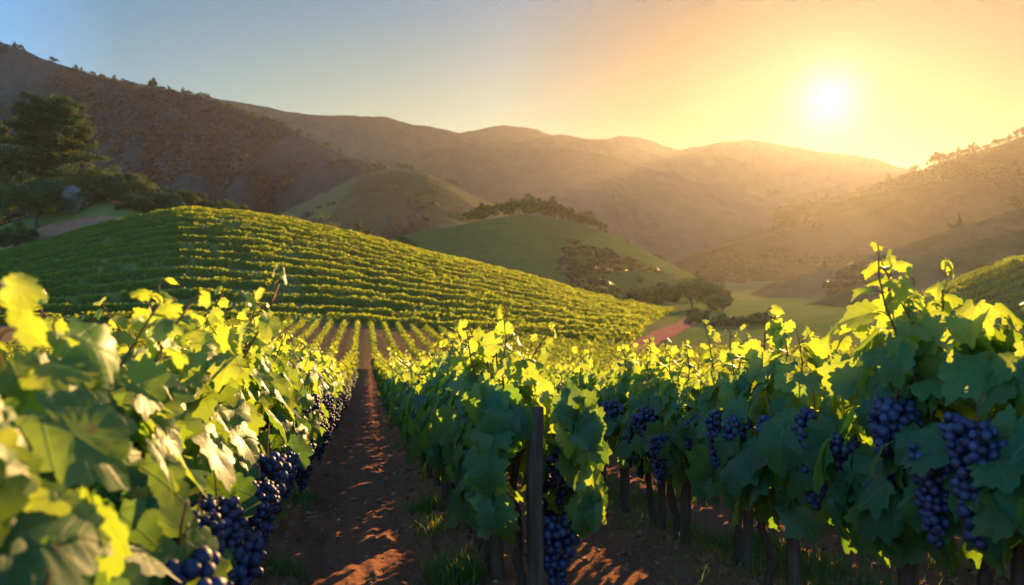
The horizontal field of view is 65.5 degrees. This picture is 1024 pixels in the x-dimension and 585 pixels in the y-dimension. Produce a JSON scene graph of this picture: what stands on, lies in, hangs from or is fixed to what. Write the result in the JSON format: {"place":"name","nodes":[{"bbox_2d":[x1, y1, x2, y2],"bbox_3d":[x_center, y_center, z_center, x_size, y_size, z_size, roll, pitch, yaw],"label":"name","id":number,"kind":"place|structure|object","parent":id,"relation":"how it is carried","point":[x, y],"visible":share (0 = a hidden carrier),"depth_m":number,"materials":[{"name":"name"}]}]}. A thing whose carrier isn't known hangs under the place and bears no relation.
{"place":"outdoors","nodes":[
{"label":"outdoors","id":0,"kind":"place"},
{"bbox_2d":[0,216,122,249],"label":"dirt track","id":1,"kind":"structure","parent":0,"point":[50,230],"depth_m":197.05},
{"bbox_2d":[0,43,133,105],"bbox_3d":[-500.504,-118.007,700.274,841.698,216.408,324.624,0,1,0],"label":"mountain","id":2,"kind":"structure","parent":0,"point":[21,70],"depth_m":697.50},
{"bbox_2d":[0,41,144,100],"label":"woodland","id":3,"kind":"object","parent":2,"relation":"on","point":[59,82],"visible":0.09,"depth_m":700.58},
{"bbox_2d":[0,89,424,230],"bbox_3d":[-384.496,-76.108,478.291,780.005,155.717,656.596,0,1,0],"label":"mountain","id":4,"kind":"structure","parent":0,"point":[316,176],"depth_m":515.95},
{"bbox_2d":[0,85,432,239],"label":"woodland","id":5,"kind":"object","parent":4,"relation":"on","point":[226,164],"visible":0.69,"depth_m":529.91,"materials":[{"name":"plant"}]},
{"bbox_2d":[100,76,516,163],"bbox_3d":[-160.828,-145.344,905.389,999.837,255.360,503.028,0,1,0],"label":"mountain","id":6,"kind":"structure","parent":0,"point":[372,140],"depth_m":944.30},
{"bbox_2d":[279,168,508,236],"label":"hill","id":7,"kind":"structure","parent":0,"point":[348,198],"depth_m":379.75,"materials":[{"name":"plant"}]},
{"bbox_2d":[301,185,471,220],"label":"woodland","id":8,"kind":"object","parent":7,"relation":"on","point":[308,213],"visible":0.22,"depth_m":380.82,"materials":[{"name":"green plant"}]},
{"bbox_2d":[0,201,1023,584],"bbox_3d":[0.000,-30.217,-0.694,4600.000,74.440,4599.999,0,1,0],"label":"ground","id":9,"kind":"structure","parent":0,"point":[800,313],"depth_m":8.64,"materials":[{"name":"soil"}]},
{"bbox_2d":[0,109,32,224],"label":"pine tree","id":10,"kind":"object","parent":9,"relation":"on","point":[3,131],"visible":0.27,"depth_m":226.44,"materials":[{"name":"green plant"}]},
{"bbox_2d":[0,219,38,246],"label":"bush","id":11,"kind":"object","parent":9,"relation":"on","point":[8,235],"visible":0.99,"depth_m":188.51,"materials":[{"name":"green plant"}]},
{"bbox_2d":[0,443,89,584],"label":"grapevine","id":12,"kind":"object","parent":9,"relation":"on","point":[18,484],"visible":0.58,"depth_m":1.21,"materials":[{"name":"green plant"}]},
{"bbox_2d":[0,173,90,229],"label":"tree","id":13,"kind":"object","parent":9,"relation":"on","point":[39,196],"visible":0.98,"depth_m":194.42,"materials":[{"name":"green plant"}]},
{"bbox_2d":[0,90,114,214],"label":"pine tree","id":14,"kind":"object","parent":9,"relation":"on","point":[59,120],"visible":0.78,"depth_m":216.51,"materials":[{"name":"green plant"}]},
{"bbox_2d":[52,185,89,213],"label":"boulder","id":15,"kind":"object","parent":9,"relation":"on","point":[74,190],"visible":0.55,"depth_m":199.91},
{"bbox_2d":[57,164,133,199],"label":"bush","id":16,"kind":"object","parent":9,"relation":"on","point":[100,178],"visible":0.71,"depth_m":206.16,"materials":[{"name":"green plant"}]},
{"bbox_2d":[95,186,130,204],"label":"bush","id":17,"kind":"object","parent":9,"relation":"on","point":[106,192],"visible":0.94,"depth_m":201.51,"materials":[{"name":"green plant"}]},
{"bbox_2d":[0,272,229,584],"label":"grapevine","id":18,"kind":"object","parent":9,"relation":"on","point":[69,427],"visible":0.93,"depth_m":1.51,"materials":[{"name":"green plant"}]},
{"bbox_2d":[84,163,147,196],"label":"bush","id":19,"kind":"object","parent":9,"relation":"on","point":[111,170],"visible":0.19,"depth_m":211.88,"materials":[{"name":"green plant"}]},
{"bbox_2d":[0,289,247,584],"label":"grapevine","id":20,"kind":"object","parent":9,"relation":"on","point":[199,450],"visible":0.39,"depth_m":2.23,"materials":[{"name":"green plant"}]},
{"bbox_2d":[114,193,146,209],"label":"bush","id":21,"kind":"object","parent":9,"relation":"on","point":[128,200],"visible":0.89,"depth_m":200.70,"materials":[{"name":"green plant"}]},
{"bbox_2d":[106,171,157,196],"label":"bush","id":22,"kind":"object","parent":9,"relation":"on","point":[138,184],"visible":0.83,"depth_m":207.11,"materials":[{"name":"green plant"}]},
{"bbox_2d":[131,186,186,202],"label":"bush","id":23,"kind":"object","parent":9,"relation":"on","point":[158,194],"visible":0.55,"depth_m":204.56,"materials":[{"name":"green plant"}]},
{"bbox_2d":[32,262,291,584],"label":"grapevine","id":24,"kind":"object","parent":9,"relation":"on","point":[213,387],"visible":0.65,"depth_m":2.81,"materials":[{"name":"green plant"}]},
{"bbox_2d":[167,189,207,206],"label":"bush","id":25,"kind":"object","parent":9,"relation":"on","point":[189,197],"visible":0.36,"depth_m":210.79,"materials":[{"name":"green plant"}]},
{"bbox_2d":[93,286,288,523],"bbox_3d":[-1.528,0.798,3.733,0.892,1.670,1.059,0,1,-11],"label":"grapevine","id":26,"kind":"object","parent":9,"relation":"on","point":[214,316],"visible":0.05,"depth_m":3.56,"materials":[{"name":"green plant"}]},
{"bbox_2d":[205,198,249,210],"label":"bush","id":27,"kind":"object","parent":9,"relation":"on","point":[224,203],"visible":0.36,"depth_m":209.75,"materials":[{"name":"green plant"}]},
{"bbox_2d":[200,307,315,530],"bbox_3d":[-1.657,0.928,5.051,0.833,1.699,1.007,0,1,-11],"label":"grapevine","id":28,"kind":"object","parent":9,"relation":"on","point":[290,396],"visible":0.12,"depth_m":4.90,"materials":[{"name":"green plant"}]},
{"bbox_2d":[210,320,320,403],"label":"grapevine","id":29,"kind":"object","parent":9,"relation":"on","point":[307,380],"visible":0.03,"depth_m":6.76,"materials":[{"name":"green plant"}]},
{"bbox_2d":[208,319,325,479],"bbox_3d":[-1.797,0.989,5.840,0.868,1.699,1.027,0,1,-11],"label":"grapevine","id":30,"kind":"object","parent":9,"relation":"on","point":[310,406],"visible":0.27,"depth_m":5.67,"materials":[{"name":"green plant"}]},
{"bbox_2d":[231,309,313,524],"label":"grapevine","id":31,"kind":"object","parent":9,"relation":"on","point":[288,432],"visible":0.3,"depth_m":4.39,"materials":[{"name":"green plant"}]},
{"bbox_2d":[291,331,330,489],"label":"grapevine","id":32,"kind":"object","parent":9,"relation":"on","point":[307,363],"visible":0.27,"depth_m":7.73,"materials":[{"name":"green plant"}]},
{"bbox_2d":[294,346,336,445],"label":"grapevine","id":33,"kind":"object","parent":9,"relation":"on","point":[329,417],"visible":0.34,"depth_m":8.64,"materials":[{"name":"green plant"}]},
{"bbox_2d":[297,336,334,411],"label":"grapevine","id":34,"kind":"object","parent":9,"relation":"on","point":[330,396],"visible":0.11,"depth_m":9.48,"materials":[{"name":"green plant"}]},
{"bbox_2d":[0,309,632,343],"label":"vine hedge","id":35,"kind":"object","parent":9,"relation":"on","point":[520,328],"visible":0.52,"depth_m":92.14,"materials":[{"name":"plant"}]},
{"bbox_2d":[0,301,635,340],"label":"vine hedge","id":36,"kind":"object","parent":9,"relation":"on","point":[126,307],"visible":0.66,"depth_m":98.14,"materials":[{"name":"plant"}]},
{"bbox_2d":[0,287,641,335],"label":"vine hedge","id":37,"kind":"object","parent":9,"relation":"on","point":[234,295],"visible":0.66,"depth_m":105.43,"materials":[{"name":"plant"}]},
{"bbox_2d":[303,342,339,434],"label":"grapevine","id":38,"kind":"object","parent":9,"relation":"on","point":[326,387],"visible":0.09,"depth_m":10.14,"materials":[{"name":"green plant"}]},
{"bbox_2d":[0,266,645,330],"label":"vine hedge","id":39,"kind":"object","parent":9,"relation":"on","point":[216,271],"visible":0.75,"depth_m":116.12,"materials":[{"name":"plant"}]},
{"bbox_2d":[1,255,647,327],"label":"vine hedge","id":40,"kind":"object","parent":9,"relation":"on","point":[110,267],"visible":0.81,"depth_m":122.82,"materials":[{"name":"plant"}]},
{"bbox_2d":[0,249,649,325],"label":"vine hedge","id":41,"kind":"object","parent":9,"relation":"on","point":[264,257],"visible":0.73,"depth_m":127.43,"materials":[{"name":"plant"}]},
{"bbox_2d":[0,241,652,323],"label":"vine hedge","id":42,"kind":"object","parent":9,"relation":"on","point":[272,249],"visible":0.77,"depth_m":133.27,"materials":[{"name":"plant"}]},
{"bbox_2d":[0,234,656,322],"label":"vine hedge","id":43,"kind":"object","parent":9,"relation":"on","point":[228,239],"visible":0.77,"depth_m":138.86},
{"bbox_2d":[0,226,658,319],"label":"vine hedge","id":44,"kind":"object","parent":9,"relation":"on","point":[190,230],"visible":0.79,"depth_m":144.15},
{"bbox_2d":[0,222,661,318],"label":"vine hedge","id":45,"kind":"object","parent":9,"relation":"on","point":[220,226],"visible":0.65,"depth_m":149.70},
{"bbox_2d":[0,215,663,317],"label":"vine hedge","id":46,"kind":"object","parent":9,"relation":"on","point":[198,219],"visible":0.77,"depth_m":155.27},
{"bbox_2d":[0,211,665,316],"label":"vine hedge","id":47,"kind":"object","parent":9,"relation":"on","point":[403,250],"visible":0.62,"depth_m":160.61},
{"bbox_2d":[0,207,665,310],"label":"vine hedge","id":48,"kind":"object","parent":9,"relation":"on","point":[179,210],"visible":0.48,"depth_m":167.08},
{"bbox_2d":[0,206,670,314],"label":"vine hedge","id":49,"kind":"object","parent":9,"relation":"on","point":[305,222],"visible":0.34,"depth_m":171.35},
{"bbox_2d":[3,206,676,313],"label":"vine hedge","id":50,"kind":"object","parent":9,"relation":"on","point":[454,256],"visible":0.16,"depth_m":170.49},
{"bbox_2d":[45,274,643,331],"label":"vine hedge","id":51,"kind":"object","parent":9,"relation":"on","point":[197,282],"visible":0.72,"depth_m":109.96,"materials":[{"name":"plant"}]},
{"bbox_2d":[97,208,675,312],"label":"vine hedge","id":52,"kind":"object","parent":9,"relation":"on","point":[627,300],"visible":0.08,"depth_m":157.63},
{"bbox_2d":[376,353,422,430],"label":"grapevine","id":53,"kind":"object","parent":9,"relation":"on","point":[394,406],"visible":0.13,"depth_m":11.63,"materials":[{"name":"green plant"}]},
{"bbox_2d":[384,355,442,414],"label":"grapevine","id":54,"kind":"object","parent":9,"relation":"on","point":[387,404],"visible":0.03,"depth_m":12.55,"materials":[{"name":"green plant"}]},
{"bbox_2d":[399,353,437,467],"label":"grapevine","id":55,"kind":"object","parent":9,"relation":"on","point":[405,409],"visible":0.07,"depth_m":8.83,"materials":[{"name":"green plant"}]},
{"bbox_2d":[386,347,471,488],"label":"grapevine","id":56,"kind":"object","parent":9,"relation":"on","point":[415,450],"visible":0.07,"depth_m":7.39,"materials":[{"name":"green plant"}]},
{"bbox_2d":[2,316,856,381],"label":"vineyard vines","id":57,"kind":"object","parent":9,"relation":"on","point":[334,346],"visible":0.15,"depth_m":65.91,"materials":[{"name":"plant"}]},
{"bbox_2d":[402,342,469,485],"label":"grapevine","id":58,"kind":"object","parent":9,"relation":"on","point":[407,435],"visible":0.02,"depth_m":8.38,"materials":[{"name":"green plant"}]},
{"bbox_2d":[408,327,467,503],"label":"grapevine","id":59,"kind":"object","parent":9,"relation":"on","point":[434,376],"visible":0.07,"depth_m":6.65,"materials":[{"name":"green plant"}]},
{"bbox_2d":[417,319,511,467],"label":"grapevine","id":60,"kind":"object","parent":9,"relation":"on","point":[449,371],"visible":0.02,"depth_m":6.12,"materials":[{"name":"green plant"}]},
{"bbox_2d":[418,320,522,545],"bbox_3d":[-0.229,0.994,5.377,0.796,1.660,1.010,0,1,-11],"label":"grapevine","id":61,"kind":"object","parent":9,"relation":"on","point":[424,437],"visible":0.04,"depth_m":5.34,"materials":[{"name":"green plant"}]},
{"bbox_2d":[426,322,556,572],"bbox_3d":[-0.087,0.960,4.712,0.792,1.617,1.005,0,1,-11],"label":"grapevine","id":62,"kind":"object","parent":9,"relation":"on","point":[442,461],"visible":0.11,"depth_m":4.56,"materials":[{"name":"green plant"}]},
{"bbox_2d":[490,533,504,580],"bbox_3d":[-0.086,1.212,4.601,0.085,1.122,0.084,0,1,-10],"label":"vine post","id":63,"kind":"object","parent":9,"relation":"on","point":[497,562],"visible":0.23,"depth_m":4.59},
{"bbox_2d":[427,304,612,584],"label":"grapevine","id":64,"kind":"object","parent":9,"relation":"on","point":[498,402],"visible":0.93,"depth_m":3.60,"materials":[{"name":"green plant"}]},
{"bbox_2d":[526,406,543,584],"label":"vine post","id":65,"kind":"object","parent":9,"relation":"on","point":[534,499],"visible":0.92,"depth_m":3.53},
{"bbox_2d":[520,354,592,393],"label":"grapevine","id":66,"kind":"object","parent":9,"relation":"on","point":[556,384],"visible":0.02,"depth_m":9.16,"materials":[{"name":"green plant"}]},
{"bbox_2d":[569,339,650,453],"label":"grapevine","id":67,"kind":"object","parent":9,"relation":"on","point":[588,379],"visible":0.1,"depth_m":8.04,"materials":[{"name":"green plant"}]},
{"bbox_2d":[591,343,639,506],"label":"grapevine","id":68,"kind":"object","parent":9,"relation":"on","point":[605,390],"visible":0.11,"depth_m":6.93,"materials":[{"name":"green plant"}]},
{"bbox_2d":[622,466,629,512],"bbox_3d":[1.000,1.469,6.983,0.073,1.152,0.067,-1,1,-21],"label":"vine post","id":69,"kind":"object","parent":9,"relation":"on","point":[625,486],"visible":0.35,"depth_m":6.96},
{"bbox_2d":[256,393,998,584],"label":"grass","id":70,"kind":"structure","parent":9,"relation":"on","point":[457,569],"depth_m":5.32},
{"bbox_2d":[252,409,1010,584],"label":"soil clods","id":71,"kind":"object","parent":9,"relation":"on","point":[953,581],"visible":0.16,"depth_m":5.86,"materials":[{"name":"soil"}]},
{"bbox_2d":[611,285,655,304],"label":"tree","id":72,"kind":"object","parent":9,"relation":"on","point":[641,295],"visible":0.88,"depth_m":157.21,"materials":[{"name":"green plant"}]},
{"bbox_2d":[269,422,1010,584],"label":"vine litter","id":73,"kind":"object","parent":9,"relation":"on","point":[759,578],"visible":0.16,"depth_m":6.01,"materials":[{"name":"brown plant"}]},
{"bbox_2d":[603,335,685,524],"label":"grapevine","id":74,"kind":"object","parent":9,"relation":"on","point":[616,419],"visible":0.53,"depth_m":6.40,"materials":[{"name":"green plant"}]},
{"bbox_2d":[636,275,681,306],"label":"tree","id":75,"kind":"object","parent":9,"relation":"on","point":[663,289],"visible":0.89,"depth_m":158.71,"materials":[{"name":"green plant"}]},
{"bbox_2d":[658,480,665,529],"bbox_3d":[1.175,1.388,6.231,0.067,1.172,0.073,1,2,32],"label":"vine post","id":76,"kind":"object","parent":9,"relation":"on","point":[662,504],"visible":0.32,"depth_m":6.21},
{"bbox_2d":[626,340,727,539],"bbox_3d":[1.227,1.116,5.783,0.762,1.558,0.993,0,1,-11],"label":"grapevine","id":77,"kind":"object","parent":9,"relation":"on","point":[650,420],"visible":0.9,"depth_m":5.64,"materials":[{"name":"green plant"}]},
{"bbox_2d":[679,404,691,544],"bbox_3d":[1.236,1.326,5.667,0.087,1.168,0.087,0,1,10],"label":"vine post","id":78,"kind":"object","parent":9,"relation":"on","point":[685,514],"visible":0.34,"depth_m":5.64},
{"bbox_2d":[662,273,725,308],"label":"tree","id":79,"kind":"object","parent":9,"relation":"on","point":[699,289],"visible":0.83,"depth_m":158.05,"materials":[{"name":"green plant"}]},
{"bbox_2d":[684,311,716,323],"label":"bush","id":80,"kind":"object","parent":9,"relation":"on","point":[691,318],"visible":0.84,"depth_m":111.65,"materials":[{"name":"green plant"}]},
{"bbox_2d":[703,290,733,310],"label":"tree","id":81,"kind":"object","parent":9,"relation":"on","point":[720,300],"visible":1,"depth_m":148.71,"materials":[{"name":"green plant"}]},
{"bbox_2d":[704,313,740,327],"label":"bush","id":82,"kind":"object","parent":9,"relation":"on","point":[721,320],"visible":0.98,"depth_m":104.41,"materials":[{"name":"green plant"}]},
{"bbox_2d":[667,319,817,564],"bbox_3d":[1.492,1.012,5.092,0.802,1.659,1.018,0,1,-11],"label":"grapevine","id":83,"kind":"object","parent":9,"relation":"on","point":[690,432],"visible":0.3,"depth_m":5.22,"materials":[{"name":"green plant"}]},
{"bbox_2d":[742,507,752,572],"bbox_3d":[1.474,1.298,4.980,0.067,1.132,0.072,0,1,0],"label":"vine post","id":84,"kind":"object","parent":9,"relation":"on","point":[747,549],"visible":0.34,"depth_m":4.96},
{"bbox_2d":[736,312,768,325],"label":"bush","id":85,"kind":"object","parent":9,"relation":"on","point":[757,318],"visible":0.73,"depth_m":106.55,"materials":[{"name":"green plant"}]},
{"bbox_2d":[684,304,870,584],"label":"grapevine","id":86,"kind":"object","parent":9,"relation":"on","point":[729,465],"visible":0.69,"depth_m":4.28,"materials":[{"name":"green plant"}]},
{"bbox_2d":[786,538,800,584],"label":"vine post","id":87,"kind":"object","parent":9,"relation":"on","point":[793,561],"visible":0.21,"depth_m":4.19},
{"bbox_2d":[755,258,994,580],"bbox_3d":[1.645,0.768,3.481,0.845,1.842,0.978,0,1,-11],"label":"grapevine","id":88,"kind":"object","parent":9,"relation":"on","point":[823,457],"visible":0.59,"depth_m":3.47,"materials":[{"name":"green plant"}]},
{"bbox_2d":[898,562,919,584],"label":"vine post","id":89,"kind":"object","parent":9,"relation":"on","point":[908,573],"visible":0.11,"depth_m":3.33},
{"bbox_2d":[837,242,1023,584],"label":"grapevine","id":90,"kind":"object","parent":9,"relation":"on","point":[958,475],"visible":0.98,"depth_m":2.86,"materials":[{"name":"green plant"}]},
{"bbox_2d":[922,255,1021,295],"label":"vine hedge","id":91,"kind":"object","parent":9,"relation":"on","point":[964,276],"visible":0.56,"depth_m":106.11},
{"bbox_2d":[941,254,1023,293],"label":"vine hedge","id":92,"kind":"object","parent":9,"relation":"on","point":[979,275],"visible":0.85,"depth_m":103.52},
{"bbox_2d":[949,260,1023,296],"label":"vine hedge","id":93,"kind":"object","parent":9,"relation":"on","point":[995,274],"visible":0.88,"depth_m":100.86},
{"bbox_2d":[958,268,1023,299],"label":"vine hedge","id":94,"kind":"object","parent":9,"relation":"on","point":[1007,279],"visible":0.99,"depth_m":98.22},
{"bbox_2d":[970,278,1023,301],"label":"vine hedge","id":95,"kind":"object","parent":9,"relation":"on","point":[994,292],"visible":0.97,"depth_m":95.62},
{"bbox_2d":[985,287,1023,305],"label":"vine hedge","id":96,"kind":"object","parent":9,"relation":"on","point":[1014,293],"visible":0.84,"depth_m":93.00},
{"bbox_2d":[1005,402,1023,550],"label":"grapevine","id":97,"kind":"object","parent":9,"relation":"on","point":[1014,540],"visible":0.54,"depth_m":2.47,"materials":[{"name":"green plant"}]},
{"bbox_2d":[1011,545,1023,584],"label":"vine post","id":98,"kind":"object","parent":9,"relation":"on","point":[1017,568],"visible":0.22,"depth_m":2.74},
{"bbox_2d":[0,0,1023,170],"label":"sky","id":99,"kind":"structure","parent":0,"point":[898,83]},
{"bbox_2d":[391,214,703,287],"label":"hill","id":100,"kind":"structure","parent":0,"point":[527,243],"depth_m":236.69,"materials":[{"name":"plant"}]},
{"bbox_2d":[553,238,687,302],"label":"woodland","id":101,"kind":"object","parent":100,"relation":"on","point":[604,256],"visible":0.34,"depth_m":214.56,"materials":[{"name":"green plant"}]},
{"bbox_2d":[462,125,678,151],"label":"mountain","id":102,"kind":"structure","parent":0,"point":[507,134],"depth_m":1151.95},
{"bbox_2d":[377,144,781,261],"bbox_3d":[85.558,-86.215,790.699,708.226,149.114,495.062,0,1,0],"label":"mountain","id":103,"kind":"structure","parent":0,"point":[669,217],"depth_m":786.42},
{"bbox_2d":[622,316,694,352],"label":"dirt track","id":104,"kind":"structure","parent":0,"point":[664,333],"depth_m":91.52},
{"bbox_2d":[602,270,736,305],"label":"hill","id":105,"kind":"structure","parent":0,"point":[625,280],"depth_m":197.17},
{"bbox_2d":[510,134,907,200],"bbox_3d":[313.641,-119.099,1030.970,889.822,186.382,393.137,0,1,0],"label":"mountain","id":106,"kind":"structure","parent":0,"point":[771,171],"depth_m":1046.19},
{"bbox_2d":[771,192,856,225],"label":"hill","id":107,"kind":"structure","parent":0,"point":[796,212],"depth_m":824.97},
{"bbox_2d":[770,190,861,226],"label":"woodland","id":108,"kind":"object","parent":107,"relation":"on","point":[796,204],"visible":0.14,"depth_m":834.96,"materials":[{"name":"green plant"}]},
{"bbox_2d":[773,170,908,205],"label":"hill","id":109,"kind":"structure","parent":0,"point":[841,189],"depth_m":905.18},
{"bbox_2d":[670,136,1023,281],"bbox_3d":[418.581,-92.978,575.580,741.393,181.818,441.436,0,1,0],"label":"hill","id":110,"kind":"structure","parent":0,"point":[895,217],"depth_m":517.72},
{"bbox_2d":[686,147,1023,282],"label":"woodland","id":111,"kind":"object","parent":110,"relation":"on","point":[754,256],"visible":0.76,"depth_m":510.32,"materials":[{"name":"green plant"}]},
{"bbox_2d":[750,207,1023,298],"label":"hill","id":112,"kind":"structure","parent":0,"point":[805,286],"depth_m":239.49,"materials":[{"name":"plant"}]},
{"bbox_2d":[821,261,880,296],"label":"woodland","id":113,"kind":"object","parent":112,"relation":"on","point":[851,279],"visible":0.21,"depth_m":227.02,"materials":[{"name":"green plant"}]},
{"bbox_2d":[805,230,1023,307],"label":"hill","id":114,"kind":"structure","parent":0,"point":[927,272],"depth_m":172.69,"materials":[{"name":"plant"}]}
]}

